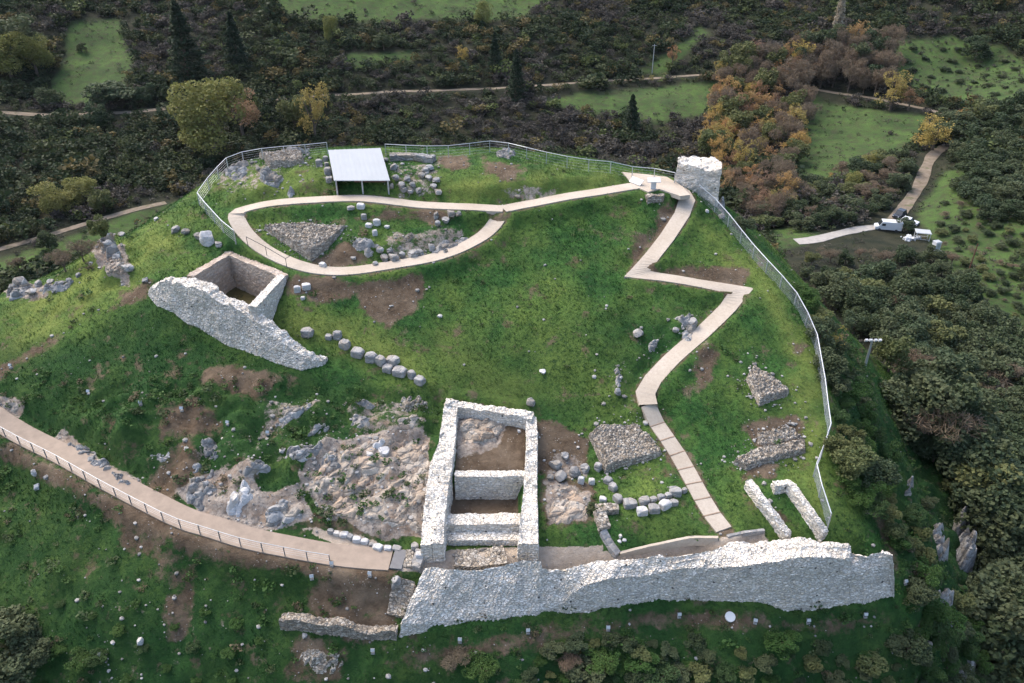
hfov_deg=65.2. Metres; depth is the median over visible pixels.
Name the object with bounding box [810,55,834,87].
bare tree
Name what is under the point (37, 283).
grey boulder
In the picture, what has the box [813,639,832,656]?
evergreen bush
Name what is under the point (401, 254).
grey boulder
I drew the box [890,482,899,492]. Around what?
leafy bush
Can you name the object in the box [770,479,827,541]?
stone wall
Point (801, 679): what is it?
evergreen bush
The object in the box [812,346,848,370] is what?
evergreen shrub
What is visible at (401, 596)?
collapsed masonry
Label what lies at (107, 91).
evergreen tree
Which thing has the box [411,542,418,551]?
stone block
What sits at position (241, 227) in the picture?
footpath
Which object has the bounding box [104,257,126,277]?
rock outcrop
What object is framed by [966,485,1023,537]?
evergreen tree
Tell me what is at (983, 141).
evergreen shrub
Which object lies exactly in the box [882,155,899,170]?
bare shrub
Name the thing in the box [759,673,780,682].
leafy bush
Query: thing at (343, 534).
kerb stone
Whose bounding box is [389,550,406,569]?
threshold plate
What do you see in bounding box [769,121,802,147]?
bare tree
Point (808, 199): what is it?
evergreen shrub
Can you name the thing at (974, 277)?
evergreen tree
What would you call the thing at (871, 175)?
bare shrub
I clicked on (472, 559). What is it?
collapsed masonry
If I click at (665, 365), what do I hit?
footpath
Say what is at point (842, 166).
bare shrub
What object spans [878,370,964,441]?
evergreen tree
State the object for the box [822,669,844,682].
evergreen bush
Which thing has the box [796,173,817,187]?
evergreen shrub
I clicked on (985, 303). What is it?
evergreen tree
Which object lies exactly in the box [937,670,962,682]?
evergreen shrub
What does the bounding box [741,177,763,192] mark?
autumn tree
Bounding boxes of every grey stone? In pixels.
[614,388,620,395]
[633,328,643,337]
[672,327,678,332]
[688,317,697,326]
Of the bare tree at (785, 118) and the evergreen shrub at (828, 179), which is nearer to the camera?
the evergreen shrub at (828, 179)
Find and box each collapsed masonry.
[386,577,415,618]
[454,545,506,570]
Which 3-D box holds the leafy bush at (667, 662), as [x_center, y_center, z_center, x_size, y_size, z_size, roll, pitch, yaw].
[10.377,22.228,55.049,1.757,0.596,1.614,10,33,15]
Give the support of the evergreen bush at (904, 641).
on the ground
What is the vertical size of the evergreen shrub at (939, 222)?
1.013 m
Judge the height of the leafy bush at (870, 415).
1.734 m
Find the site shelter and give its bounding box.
[328,148,389,194]
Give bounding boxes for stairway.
[641,404,730,532]
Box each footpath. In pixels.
[0,407,392,570]
[228,195,504,275]
[502,183,648,211]
[624,188,752,405]
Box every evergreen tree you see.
[0,12,43,60]
[0,603,41,645]
[0,633,51,682]
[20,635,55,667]
[33,87,66,106]
[35,230,58,248]
[75,42,86,50]
[80,80,136,104]
[84,101,108,125]
[130,82,155,100]
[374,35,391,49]
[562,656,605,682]
[787,46,813,65]
[796,29,826,57]
[799,265,814,277]
[809,269,838,288]
[814,28,840,46]
[815,271,864,307]
[820,265,835,273]
[832,23,850,43]
[832,285,876,311]
[838,248,854,265]
[839,42,875,73]
[840,284,892,317]
[842,310,868,333]
[850,454,902,500]
[851,259,896,284]
[858,310,897,335]
[859,28,895,56]
[861,64,884,79]
[868,285,901,311]
[869,316,917,349]
[872,306,912,338]
[875,262,897,282]
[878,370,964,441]
[880,312,931,342]
[885,272,930,300]
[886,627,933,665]
[887,263,926,288]
[887,372,927,406]
[888,295,921,312]
[891,244,916,263]
[893,300,938,327]
[893,359,955,384]
[896,217,916,231]
[896,381,983,430]
[899,352,970,416]
[899,387,972,446]
[904,333,938,349]
[905,295,929,303]
[905,344,934,369]
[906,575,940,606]
[908,279,953,298]
[909,295,937,314]
[909,430,970,461]
[910,252,926,262]
[912,345,943,362]
[915,271,936,285]
[918,436,982,469]
[920,262,939,276]
[920,325,941,346]
[923,244,948,262]
[927,339,953,355]
[928,314,952,328]
[932,403,991,451]
[932,421,1014,478]
[933,277,957,288]
[935,259,952,275]
[935,346,979,372]
[937,292,969,310]
[937,303,982,325]
[938,328,979,351]
[941,271,981,295]
[947,472,1019,510]
[950,372,1001,440]
[952,267,977,280]
[952,439,1023,507]
[953,281,986,305]
[953,319,983,336]
[953,345,980,369]
[953,479,1023,554]
[957,364,987,385]
[957,376,996,401]
[958,573,1023,643]
[960,35,993,59]
[960,299,990,318]
[963,559,1023,616]
[965,303,998,321]
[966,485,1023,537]
[967,317,988,329]
[967,327,1008,359]
[969,579,1023,682]
[970,511,1023,555]
[970,511,1023,559]
[971,349,1023,380]
[972,562,1017,584]
[973,536,1023,583]
[976,306,1023,338]
[977,376,999,388]
[977,457,1023,541]
[980,328,1014,343]
[980,337,1022,357]
[980,620,1023,682]
[988,411,1013,437]
[991,386,1023,412]
[991,438,1023,468]
[993,91,1023,116]
[994,326,1023,354]
[995,397,1023,424]
[997,431,1016,441]
[998,347,1023,380]
[1000,404,1023,418]
[1003,420,1023,442]
[1004,381,1023,397]
[1006,381,1020,398]
[1009,361,1023,384]
[1017,385,1023,401]
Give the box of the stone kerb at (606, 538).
[600,529,619,559]
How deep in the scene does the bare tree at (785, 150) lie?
250.63 m
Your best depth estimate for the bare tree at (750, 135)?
263.78 m
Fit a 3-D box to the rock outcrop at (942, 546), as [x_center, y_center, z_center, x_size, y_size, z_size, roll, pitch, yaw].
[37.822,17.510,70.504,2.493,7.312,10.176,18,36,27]
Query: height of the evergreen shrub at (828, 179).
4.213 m
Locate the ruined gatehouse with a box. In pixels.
[420,398,538,562]
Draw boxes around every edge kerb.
[620,536,717,556]
[726,528,764,537]
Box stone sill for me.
[411,548,424,573]
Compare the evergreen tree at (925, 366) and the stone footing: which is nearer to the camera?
the stone footing
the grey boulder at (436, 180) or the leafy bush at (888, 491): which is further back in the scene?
the grey boulder at (436, 180)
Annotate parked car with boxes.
[892,208,906,218]
[900,216,919,225]
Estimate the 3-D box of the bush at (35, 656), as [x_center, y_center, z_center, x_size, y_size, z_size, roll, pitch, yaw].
[-33.083,21.724,55.748,2.493,1.845,2.279,16,35,24]
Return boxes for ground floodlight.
[370,648,374,654]
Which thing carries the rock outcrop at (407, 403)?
on the ground
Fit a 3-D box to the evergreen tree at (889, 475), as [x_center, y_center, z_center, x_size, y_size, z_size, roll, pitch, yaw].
[27.258,10.215,60.310,3.827,2.832,3.497,-14,35,-21]
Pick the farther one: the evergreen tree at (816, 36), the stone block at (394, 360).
the evergreen tree at (816, 36)
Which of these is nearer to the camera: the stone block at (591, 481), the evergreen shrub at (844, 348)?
the stone block at (591, 481)
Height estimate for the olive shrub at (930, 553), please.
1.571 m
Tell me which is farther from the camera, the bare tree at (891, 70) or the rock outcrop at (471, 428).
the bare tree at (891, 70)
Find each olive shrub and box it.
[747,214,772,229]
[770,215,784,226]
[806,180,822,195]
[808,308,834,323]
[820,337,835,349]
[837,181,855,193]
[837,423,851,435]
[843,436,871,451]
[847,425,866,443]
[853,181,871,194]
[872,148,897,165]
[880,519,908,538]
[881,504,902,522]
[883,492,897,505]
[901,536,923,549]
[911,526,932,541]
[914,546,937,565]
[934,228,948,235]
[952,588,976,614]
[959,256,973,265]
[967,235,978,242]
[974,254,986,261]
[975,264,989,271]
[981,271,996,279]
[1004,226,1015,232]
[1011,312,1020,316]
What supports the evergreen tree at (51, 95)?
on the ground
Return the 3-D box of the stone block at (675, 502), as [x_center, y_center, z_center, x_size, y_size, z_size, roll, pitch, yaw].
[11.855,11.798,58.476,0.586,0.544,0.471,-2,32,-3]
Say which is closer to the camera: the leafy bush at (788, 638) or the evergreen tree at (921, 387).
the leafy bush at (788, 638)
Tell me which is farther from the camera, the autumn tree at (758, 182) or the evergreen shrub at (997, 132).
the evergreen shrub at (997, 132)
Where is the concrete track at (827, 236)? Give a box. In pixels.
[794,225,902,244]
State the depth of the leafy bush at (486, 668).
53.61 m
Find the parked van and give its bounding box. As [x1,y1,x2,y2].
[874,219,903,231]
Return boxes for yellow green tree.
[0,31,30,77]
[12,34,55,76]
[26,181,75,213]
[61,176,96,206]
[165,76,246,155]
[322,15,337,42]
[474,0,493,25]
[844,171,863,182]
[861,150,880,164]
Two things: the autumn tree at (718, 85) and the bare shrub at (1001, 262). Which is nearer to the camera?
the bare shrub at (1001, 262)
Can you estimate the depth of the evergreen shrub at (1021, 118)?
250.42 m
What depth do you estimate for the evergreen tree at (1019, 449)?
107.83 m
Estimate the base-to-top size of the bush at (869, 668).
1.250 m
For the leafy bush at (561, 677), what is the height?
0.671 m
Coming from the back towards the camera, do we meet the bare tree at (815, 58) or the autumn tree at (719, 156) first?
the bare tree at (815, 58)
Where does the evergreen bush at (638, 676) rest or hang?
on the ground
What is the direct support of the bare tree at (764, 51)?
on the ground
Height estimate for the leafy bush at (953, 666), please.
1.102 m
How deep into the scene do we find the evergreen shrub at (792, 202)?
212.52 m
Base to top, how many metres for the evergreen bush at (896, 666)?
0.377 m
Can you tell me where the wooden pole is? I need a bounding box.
[969,244,979,269]
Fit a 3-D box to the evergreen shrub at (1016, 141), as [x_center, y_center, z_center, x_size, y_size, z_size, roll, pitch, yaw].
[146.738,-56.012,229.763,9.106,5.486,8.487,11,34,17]
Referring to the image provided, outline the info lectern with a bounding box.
[647,177,660,188]
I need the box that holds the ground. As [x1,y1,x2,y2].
[0,0,1023,682]
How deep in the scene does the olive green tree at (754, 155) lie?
257.93 m
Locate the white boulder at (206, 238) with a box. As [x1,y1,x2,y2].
[199,230,214,246]
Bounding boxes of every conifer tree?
[166,0,216,82]
[221,11,252,68]
[485,31,502,72]
[504,49,527,101]
[619,94,644,133]
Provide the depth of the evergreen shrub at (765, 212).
211.08 m
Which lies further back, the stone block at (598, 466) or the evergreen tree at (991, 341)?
the evergreen tree at (991, 341)
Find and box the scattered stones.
[0,147,915,682]
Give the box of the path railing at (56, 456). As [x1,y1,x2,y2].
[0,426,329,560]
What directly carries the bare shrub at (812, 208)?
on the ground
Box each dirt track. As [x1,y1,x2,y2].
[0,201,166,250]
[2,107,180,116]
[273,74,705,100]
[797,87,940,113]
[885,145,948,230]
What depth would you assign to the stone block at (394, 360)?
66.61 m
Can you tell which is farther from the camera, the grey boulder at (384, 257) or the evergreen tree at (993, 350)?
the evergreen tree at (993, 350)
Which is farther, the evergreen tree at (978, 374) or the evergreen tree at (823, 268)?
the evergreen tree at (823, 268)
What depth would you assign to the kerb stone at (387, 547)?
56.82 m
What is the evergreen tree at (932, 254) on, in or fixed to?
on the ground
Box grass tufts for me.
[0,145,985,682]
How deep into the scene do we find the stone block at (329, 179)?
79.25 m
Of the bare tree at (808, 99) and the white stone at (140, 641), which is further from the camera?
the bare tree at (808, 99)
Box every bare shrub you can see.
[804,205,817,215]
[824,196,840,206]
[832,161,848,174]
[853,183,878,199]
[860,170,888,181]
[870,180,884,188]
[878,168,899,178]
[879,186,898,192]
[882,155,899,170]
[940,211,949,215]
[956,200,968,206]
[969,246,982,254]
[994,259,1003,264]
[1007,263,1019,267]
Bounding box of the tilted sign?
[629,176,643,185]
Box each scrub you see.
[0,0,1023,400]
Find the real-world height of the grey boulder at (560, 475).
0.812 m
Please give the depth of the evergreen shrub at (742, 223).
76.75 m
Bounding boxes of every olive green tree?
[86,189,112,211]
[86,213,108,237]
[275,94,307,128]
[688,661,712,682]
[697,128,725,155]
[714,113,728,127]
[717,50,738,73]
[717,93,749,114]
[723,137,738,156]
[728,109,753,138]
[729,41,759,62]
[730,77,746,91]
[732,55,753,76]
[736,161,754,173]
[744,147,758,160]
[753,67,778,97]
[753,104,773,122]
[760,122,787,144]
[765,46,787,69]
[772,153,796,167]
[778,89,807,109]
[785,138,810,162]
[804,251,822,264]
[821,433,851,459]
[829,446,878,479]
[839,266,852,273]
[843,274,877,287]
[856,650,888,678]
[862,277,892,297]
[872,334,914,372]
[919,294,958,319]
[927,319,967,348]
[942,456,1023,499]
[969,97,1000,121]
[980,643,1023,682]
[990,440,1017,460]
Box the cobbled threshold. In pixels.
[403,549,413,568]
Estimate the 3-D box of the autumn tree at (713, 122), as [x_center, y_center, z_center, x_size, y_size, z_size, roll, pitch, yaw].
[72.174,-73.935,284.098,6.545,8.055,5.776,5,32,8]
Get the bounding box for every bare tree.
[4,256,25,269]
[42,248,71,271]
[64,238,103,262]
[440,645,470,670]
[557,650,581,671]
[707,85,736,110]
[711,66,731,85]
[726,62,746,78]
[728,166,741,176]
[732,174,745,185]
[734,68,763,83]
[736,180,759,203]
[737,127,768,155]
[738,191,754,211]
[740,121,763,140]
[743,55,762,75]
[745,201,762,215]
[751,172,785,191]
[753,188,796,215]
[756,40,780,61]
[758,60,774,73]
[758,153,785,176]
[761,203,780,216]
[765,99,792,117]
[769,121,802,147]
[773,159,800,186]
[775,56,811,88]
[775,110,804,139]
[776,73,786,88]
[779,146,800,159]
[783,169,815,195]
[786,68,814,89]
[789,101,822,127]
[790,32,811,53]
[791,62,822,84]
[792,40,822,56]
[793,70,815,82]
[793,88,815,105]
[796,84,818,97]
[798,46,829,73]
[809,56,852,87]
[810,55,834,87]
[816,37,843,58]
[816,247,842,262]
[818,48,841,60]
[830,46,859,75]
[831,46,850,59]
[835,26,851,46]
[837,35,863,52]
[842,65,869,91]
[849,56,872,85]
[854,33,874,49]
[854,249,866,257]
[858,73,873,93]
[862,50,889,67]
[867,68,893,96]
[868,28,879,44]
[868,247,895,259]
[873,50,906,71]
[874,44,896,66]
[879,24,907,41]
[879,65,902,93]
[882,36,905,52]
[889,294,907,304]
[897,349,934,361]
[902,406,988,444]
[944,250,962,264]
[979,382,1003,395]
[984,360,1023,396]
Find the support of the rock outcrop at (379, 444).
on the ground
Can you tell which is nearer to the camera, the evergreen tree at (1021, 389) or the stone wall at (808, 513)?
the stone wall at (808, 513)
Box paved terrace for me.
[622,172,689,199]
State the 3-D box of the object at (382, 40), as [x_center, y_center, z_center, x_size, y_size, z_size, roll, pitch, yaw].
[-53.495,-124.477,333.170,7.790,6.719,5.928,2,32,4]
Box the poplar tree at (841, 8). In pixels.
[832,0,845,27]
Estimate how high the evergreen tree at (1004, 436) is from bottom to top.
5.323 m
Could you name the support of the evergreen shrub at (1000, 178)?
on the ground
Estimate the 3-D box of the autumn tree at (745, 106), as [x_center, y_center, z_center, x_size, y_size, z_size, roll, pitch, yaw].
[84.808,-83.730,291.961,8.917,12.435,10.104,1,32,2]
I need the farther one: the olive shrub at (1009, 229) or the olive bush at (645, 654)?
the olive shrub at (1009, 229)
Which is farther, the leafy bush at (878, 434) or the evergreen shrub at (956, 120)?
the evergreen shrub at (956, 120)
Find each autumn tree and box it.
[226,87,260,135]
[292,81,329,135]
[457,45,468,60]
[667,45,680,65]
[702,111,724,129]
[707,101,724,123]
[707,134,731,156]
[708,120,722,133]
[709,149,727,163]
[711,60,727,77]
[711,115,738,141]
[712,75,730,91]
[718,75,741,95]
[720,117,740,138]
[720,167,744,187]
[723,148,741,164]
[732,138,758,164]
[738,96,757,113]
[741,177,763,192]
[743,38,764,59]
[743,82,756,97]
[743,164,763,184]
[744,89,761,110]
[746,115,763,132]
[748,168,775,192]
[750,80,769,100]
[750,187,771,206]
[756,93,773,110]
[757,136,768,150]
[759,117,777,129]
[764,189,777,202]
[765,142,781,155]
[767,106,790,124]
[769,93,780,112]
[770,80,785,95]
[773,170,801,197]
[779,42,793,64]
[786,102,809,137]
[787,54,807,72]
[790,131,810,143]
[791,39,815,68]
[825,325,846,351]
[847,19,871,44]
[874,69,913,109]
[900,87,923,110]
[910,112,954,149]
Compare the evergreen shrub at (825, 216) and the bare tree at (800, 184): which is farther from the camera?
the bare tree at (800, 184)
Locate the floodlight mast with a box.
[864,339,881,365]
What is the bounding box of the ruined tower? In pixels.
[675,156,721,206]
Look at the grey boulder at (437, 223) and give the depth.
75.17 m
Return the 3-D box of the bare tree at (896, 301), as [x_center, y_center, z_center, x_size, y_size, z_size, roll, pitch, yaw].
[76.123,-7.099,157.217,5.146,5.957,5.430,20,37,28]
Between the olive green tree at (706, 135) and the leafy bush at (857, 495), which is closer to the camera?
the leafy bush at (857, 495)
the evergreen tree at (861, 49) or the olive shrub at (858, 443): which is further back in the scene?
the evergreen tree at (861, 49)
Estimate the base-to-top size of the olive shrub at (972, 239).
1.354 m
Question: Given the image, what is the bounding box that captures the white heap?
[900,234,920,241]
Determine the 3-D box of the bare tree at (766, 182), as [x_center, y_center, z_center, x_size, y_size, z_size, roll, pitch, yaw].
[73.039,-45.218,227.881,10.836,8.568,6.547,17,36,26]
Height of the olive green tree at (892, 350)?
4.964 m
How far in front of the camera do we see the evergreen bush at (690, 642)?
55.49 m
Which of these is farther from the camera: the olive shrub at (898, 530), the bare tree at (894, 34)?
the bare tree at (894, 34)
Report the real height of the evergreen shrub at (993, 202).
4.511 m
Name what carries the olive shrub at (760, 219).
on the ground
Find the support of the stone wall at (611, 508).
on the ground
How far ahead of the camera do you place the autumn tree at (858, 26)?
318.73 m
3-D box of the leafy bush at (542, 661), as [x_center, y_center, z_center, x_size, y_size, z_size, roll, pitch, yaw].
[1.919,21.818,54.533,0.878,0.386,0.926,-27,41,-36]
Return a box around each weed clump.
[21,607,35,618]
[50,643,67,654]
[53,600,65,607]
[77,677,90,682]
[88,612,97,619]
[109,623,126,638]
[119,673,132,682]
[129,598,140,609]
[133,643,148,654]
[161,664,172,672]
[169,622,179,631]
[185,640,200,654]
[190,677,201,682]
[198,606,210,616]
[219,647,238,659]
[227,677,236,682]
[228,616,243,629]
[254,636,263,645]
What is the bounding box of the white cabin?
[932,240,941,249]
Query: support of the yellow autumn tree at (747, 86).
on the ground
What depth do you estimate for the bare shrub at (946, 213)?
207.24 m
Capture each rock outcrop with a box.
[0,399,18,412]
[6,278,33,300]
[39,279,73,294]
[67,442,130,484]
[100,233,122,260]
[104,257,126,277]
[150,452,168,461]
[186,469,216,510]
[192,463,207,472]
[201,437,217,459]
[219,160,248,180]
[226,480,252,516]
[242,459,270,476]
[259,168,283,187]
[262,499,301,528]
[275,403,310,427]
[286,146,309,153]
[286,441,322,461]
[287,186,294,197]
[299,649,342,673]
[307,423,328,436]
[308,437,429,532]
[313,453,340,475]
[351,237,378,257]
[351,414,369,427]
[354,399,374,408]
[370,438,384,456]
[397,414,425,430]
[401,395,427,412]
[403,233,413,242]
[432,237,467,252]
[460,418,503,444]
[496,148,515,158]
[548,486,588,524]
[614,365,621,386]
[648,339,658,351]
[673,313,695,340]
[717,197,725,212]
[904,476,913,495]
[929,582,953,605]
[932,522,949,561]
[952,506,976,572]
[958,653,977,678]
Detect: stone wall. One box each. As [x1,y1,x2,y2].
[279,612,398,640]
[389,152,436,163]
[593,509,610,533]
[595,503,618,514]
[744,479,790,539]
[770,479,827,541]
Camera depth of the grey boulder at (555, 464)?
61.56 m
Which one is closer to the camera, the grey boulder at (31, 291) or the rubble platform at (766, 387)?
the rubble platform at (766, 387)
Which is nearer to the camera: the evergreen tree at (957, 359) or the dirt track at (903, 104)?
the evergreen tree at (957, 359)
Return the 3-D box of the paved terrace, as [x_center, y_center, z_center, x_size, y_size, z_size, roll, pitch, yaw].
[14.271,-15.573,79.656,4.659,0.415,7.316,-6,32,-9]
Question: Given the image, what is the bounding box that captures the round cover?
[725,611,734,621]
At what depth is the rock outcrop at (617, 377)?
65.80 m
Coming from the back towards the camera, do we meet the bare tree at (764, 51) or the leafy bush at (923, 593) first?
the bare tree at (764, 51)
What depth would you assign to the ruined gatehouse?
59.27 m
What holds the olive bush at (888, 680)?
on the ground
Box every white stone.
[31,469,36,476]
[34,483,39,490]
[137,637,143,645]
[232,496,238,504]
[240,487,249,493]
[366,451,373,456]
[378,446,389,455]
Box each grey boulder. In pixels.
[12,276,23,286]
[25,288,35,294]
[34,280,41,287]
[46,279,54,283]
[104,240,112,247]
[112,254,120,259]
[121,264,133,271]
[142,277,147,282]
[171,225,179,233]
[181,228,189,234]
[194,232,199,239]
[215,241,221,246]
[376,246,383,253]
[380,254,388,261]
[387,247,392,253]
[388,254,398,261]
[390,163,396,169]
[391,576,400,588]
[392,174,398,180]
[398,181,404,187]
[398,251,404,257]
[400,187,407,192]
[404,175,409,181]
[408,249,417,257]
[416,187,421,193]
[416,248,423,255]
[418,172,424,178]
[425,164,433,169]
[425,175,431,180]
[428,243,434,251]
[430,183,436,189]
[432,177,439,182]
[433,212,438,219]
[434,189,441,194]
[435,220,440,226]
[438,242,444,249]
[442,216,449,223]
[447,210,454,216]
[526,397,534,406]
[547,474,553,479]
[549,460,561,469]
[555,470,566,481]
[561,452,568,459]
[569,466,580,477]
[580,463,589,473]
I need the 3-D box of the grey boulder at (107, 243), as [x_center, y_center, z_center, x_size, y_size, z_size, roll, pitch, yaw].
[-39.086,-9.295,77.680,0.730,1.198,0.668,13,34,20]
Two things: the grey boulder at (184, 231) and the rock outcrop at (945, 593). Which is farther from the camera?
the grey boulder at (184, 231)
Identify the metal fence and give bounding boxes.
[197,142,327,242]
[385,141,675,182]
[698,185,831,528]
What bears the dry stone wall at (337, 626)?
on the ground
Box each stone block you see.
[294,285,300,292]
[300,327,313,337]
[302,283,310,290]
[315,159,322,166]
[319,262,326,266]
[323,156,328,161]
[324,167,331,175]
[325,333,332,340]
[326,176,332,182]
[332,330,341,340]
[339,338,350,350]
[347,205,354,209]
[350,346,364,358]
[357,203,364,209]
[361,213,366,219]
[365,223,372,227]
[365,351,377,363]
[372,229,377,235]
[373,218,380,225]
[375,355,385,366]
[382,363,393,373]
[386,355,399,366]
[392,365,407,377]
[407,369,415,379]
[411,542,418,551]
[414,375,425,385]
[415,551,422,557]
[578,476,584,484]
[588,478,594,484]
[594,462,602,471]
[599,496,606,502]
[603,475,612,485]
[608,481,617,492]
[612,493,622,503]
[623,497,637,509]
[636,506,647,516]
[638,496,649,505]
[648,503,659,513]
[649,496,657,502]
[657,493,664,500]
[658,499,671,510]
[664,492,671,498]
[669,486,681,497]
[670,499,678,506]
[682,487,687,493]
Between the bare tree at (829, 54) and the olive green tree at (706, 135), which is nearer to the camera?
the olive green tree at (706, 135)
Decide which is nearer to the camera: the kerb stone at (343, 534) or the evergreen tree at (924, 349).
the kerb stone at (343, 534)
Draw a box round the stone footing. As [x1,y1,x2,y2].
[645,193,664,204]
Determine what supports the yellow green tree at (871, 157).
on the ground
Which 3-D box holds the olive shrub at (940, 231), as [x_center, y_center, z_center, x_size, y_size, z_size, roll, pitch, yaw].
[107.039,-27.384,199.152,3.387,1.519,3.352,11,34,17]
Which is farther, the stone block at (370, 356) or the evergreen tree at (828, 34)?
the evergreen tree at (828, 34)
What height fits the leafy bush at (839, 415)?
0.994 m
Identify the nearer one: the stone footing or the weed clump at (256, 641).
the weed clump at (256, 641)
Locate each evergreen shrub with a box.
[732,216,756,231]
[756,203,775,216]
[782,204,803,223]
[783,198,809,210]
[789,212,814,231]
[795,188,814,200]
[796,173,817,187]
[804,316,840,345]
[810,195,828,207]
[811,211,835,226]
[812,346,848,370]
[815,181,840,198]
[816,176,833,183]
[817,358,849,384]
[822,204,847,222]
[828,375,852,396]
[831,176,845,183]
[833,340,849,358]
[838,195,864,211]
[840,211,857,221]
[845,366,867,388]
[846,155,871,172]
[858,395,874,406]
[861,160,884,173]
[862,202,879,215]
[868,188,893,209]
[886,149,909,162]
[886,172,912,190]
[887,158,919,172]
[905,67,917,71]
[908,45,918,49]
[915,128,939,143]
[921,495,939,510]
[922,652,932,666]
[929,123,963,143]
[935,107,962,125]
[935,220,945,225]
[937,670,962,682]
[939,66,951,70]
[940,200,949,205]
[941,644,958,662]
[942,111,983,136]
[947,140,970,157]
[947,224,960,232]
[949,175,970,188]
[951,235,965,242]
[953,152,992,175]
[953,621,975,640]
[954,78,965,83]
[954,142,992,161]
[954,662,979,682]
[955,177,985,201]
[957,206,973,217]
[960,107,991,127]
[964,124,995,140]
[965,161,1002,185]
[971,176,1006,200]
[973,193,1002,210]
[973,664,997,682]
[975,138,999,152]
[976,203,1009,221]
[979,119,998,128]
[980,127,1004,140]
[981,151,1010,164]
[981,228,995,235]
[985,160,1020,177]
[986,98,1000,113]
[986,288,997,296]
[987,91,999,96]
[987,168,1023,190]
[987,220,1003,228]
[990,134,1021,152]
[992,112,1020,127]
[994,103,1023,116]
[994,146,1023,158]
[994,180,1023,202]
[994,242,1008,248]
[996,269,1005,273]
[996,286,1012,293]
[996,310,1009,317]
[997,74,1006,77]
[999,199,1023,219]
[1002,127,1022,137]
[1004,171,1023,183]
[1005,238,1023,245]
[1006,159,1023,170]
[1007,272,1019,279]
[1008,138,1023,150]
[1009,256,1018,259]
[1012,292,1020,298]
[1012,301,1023,307]
[1014,143,1023,160]
[1016,112,1023,123]
[1017,306,1023,313]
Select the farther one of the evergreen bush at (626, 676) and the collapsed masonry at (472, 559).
the collapsed masonry at (472, 559)
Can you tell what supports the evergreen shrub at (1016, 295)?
on the ground
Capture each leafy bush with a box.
[64,646,94,672]
[85,648,108,666]
[461,648,499,682]
[512,679,534,682]
[533,655,547,666]
[557,669,574,682]
[582,645,620,674]
[599,674,619,682]
[615,668,624,676]
[624,651,659,679]
[644,665,680,682]
[654,654,674,674]
[681,658,692,670]
[712,661,736,682]
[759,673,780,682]
[764,626,802,660]
[785,648,795,657]
[787,281,818,299]
[795,292,820,312]
[830,407,850,422]
[834,465,863,488]
[838,393,855,408]
[842,360,854,371]
[842,376,871,400]
[846,486,876,508]
[851,471,887,498]
[854,418,876,435]
[856,399,877,423]
[862,493,890,519]
[864,436,876,451]
[867,423,887,443]
[877,483,895,497]
[878,440,903,463]
[884,533,911,549]
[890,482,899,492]
[901,503,928,527]
[911,558,943,589]
[922,593,953,621]
[922,656,947,682]
[928,618,965,647]
[930,634,948,657]
[942,605,967,635]
[943,603,958,620]
[943,653,960,676]
[955,620,985,657]
[964,646,980,660]
[967,674,985,682]
[968,614,984,631]
[974,650,993,674]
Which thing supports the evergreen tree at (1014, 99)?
on the ground
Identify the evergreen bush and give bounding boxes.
[520,667,538,682]
[539,640,564,659]
[564,631,588,653]
[579,651,591,662]
[601,631,623,646]
[619,636,637,652]
[623,673,643,682]
[628,660,652,682]
[647,639,657,648]
[660,641,679,660]
[671,661,692,682]
[683,632,706,651]
[696,648,715,663]
[753,653,777,673]
[792,677,805,682]
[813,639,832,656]
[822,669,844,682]
[835,653,850,669]
[856,666,875,682]
[883,633,910,656]
[891,663,901,671]
[919,674,934,682]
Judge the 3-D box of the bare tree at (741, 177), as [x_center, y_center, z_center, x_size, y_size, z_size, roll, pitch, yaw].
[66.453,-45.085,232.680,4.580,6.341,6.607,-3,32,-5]
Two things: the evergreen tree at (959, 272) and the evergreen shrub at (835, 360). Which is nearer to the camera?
the evergreen shrub at (835, 360)
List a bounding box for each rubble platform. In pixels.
[259,149,304,168]
[263,222,345,261]
[588,423,661,473]
[733,438,805,470]
[746,365,788,405]
[757,426,800,445]
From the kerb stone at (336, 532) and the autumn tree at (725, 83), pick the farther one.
the autumn tree at (725, 83)
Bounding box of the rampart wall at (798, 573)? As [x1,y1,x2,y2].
[399,537,893,637]
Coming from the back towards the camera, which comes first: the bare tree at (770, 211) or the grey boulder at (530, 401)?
the bare tree at (770, 211)
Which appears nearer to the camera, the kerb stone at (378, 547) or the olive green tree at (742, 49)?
the kerb stone at (378, 547)
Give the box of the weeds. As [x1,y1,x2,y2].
[0,143,986,682]
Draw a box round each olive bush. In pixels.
[545,670,555,677]
[590,638,600,647]
[629,644,651,661]
[734,646,746,660]
[738,665,756,682]
[802,654,822,672]
[881,676,894,682]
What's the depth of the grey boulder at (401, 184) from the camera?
78.25 m
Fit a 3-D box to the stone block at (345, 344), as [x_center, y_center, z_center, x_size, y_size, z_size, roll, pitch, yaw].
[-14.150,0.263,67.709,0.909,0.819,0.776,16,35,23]
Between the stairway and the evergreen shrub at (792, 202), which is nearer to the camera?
the stairway
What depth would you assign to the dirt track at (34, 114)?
288.61 m
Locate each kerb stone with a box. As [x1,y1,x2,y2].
[327,528,333,534]
[333,530,339,536]
[339,531,348,537]
[346,533,353,540]
[352,536,360,543]
[360,538,368,544]
[372,543,383,551]
[384,545,391,550]
[392,544,401,551]
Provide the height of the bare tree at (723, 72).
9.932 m
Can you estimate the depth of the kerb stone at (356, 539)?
57.37 m
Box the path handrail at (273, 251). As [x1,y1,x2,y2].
[246,237,299,266]
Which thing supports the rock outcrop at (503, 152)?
on the ground
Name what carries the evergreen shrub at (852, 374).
on the ground
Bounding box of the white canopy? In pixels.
[914,229,931,241]
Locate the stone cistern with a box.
[148,251,327,370]

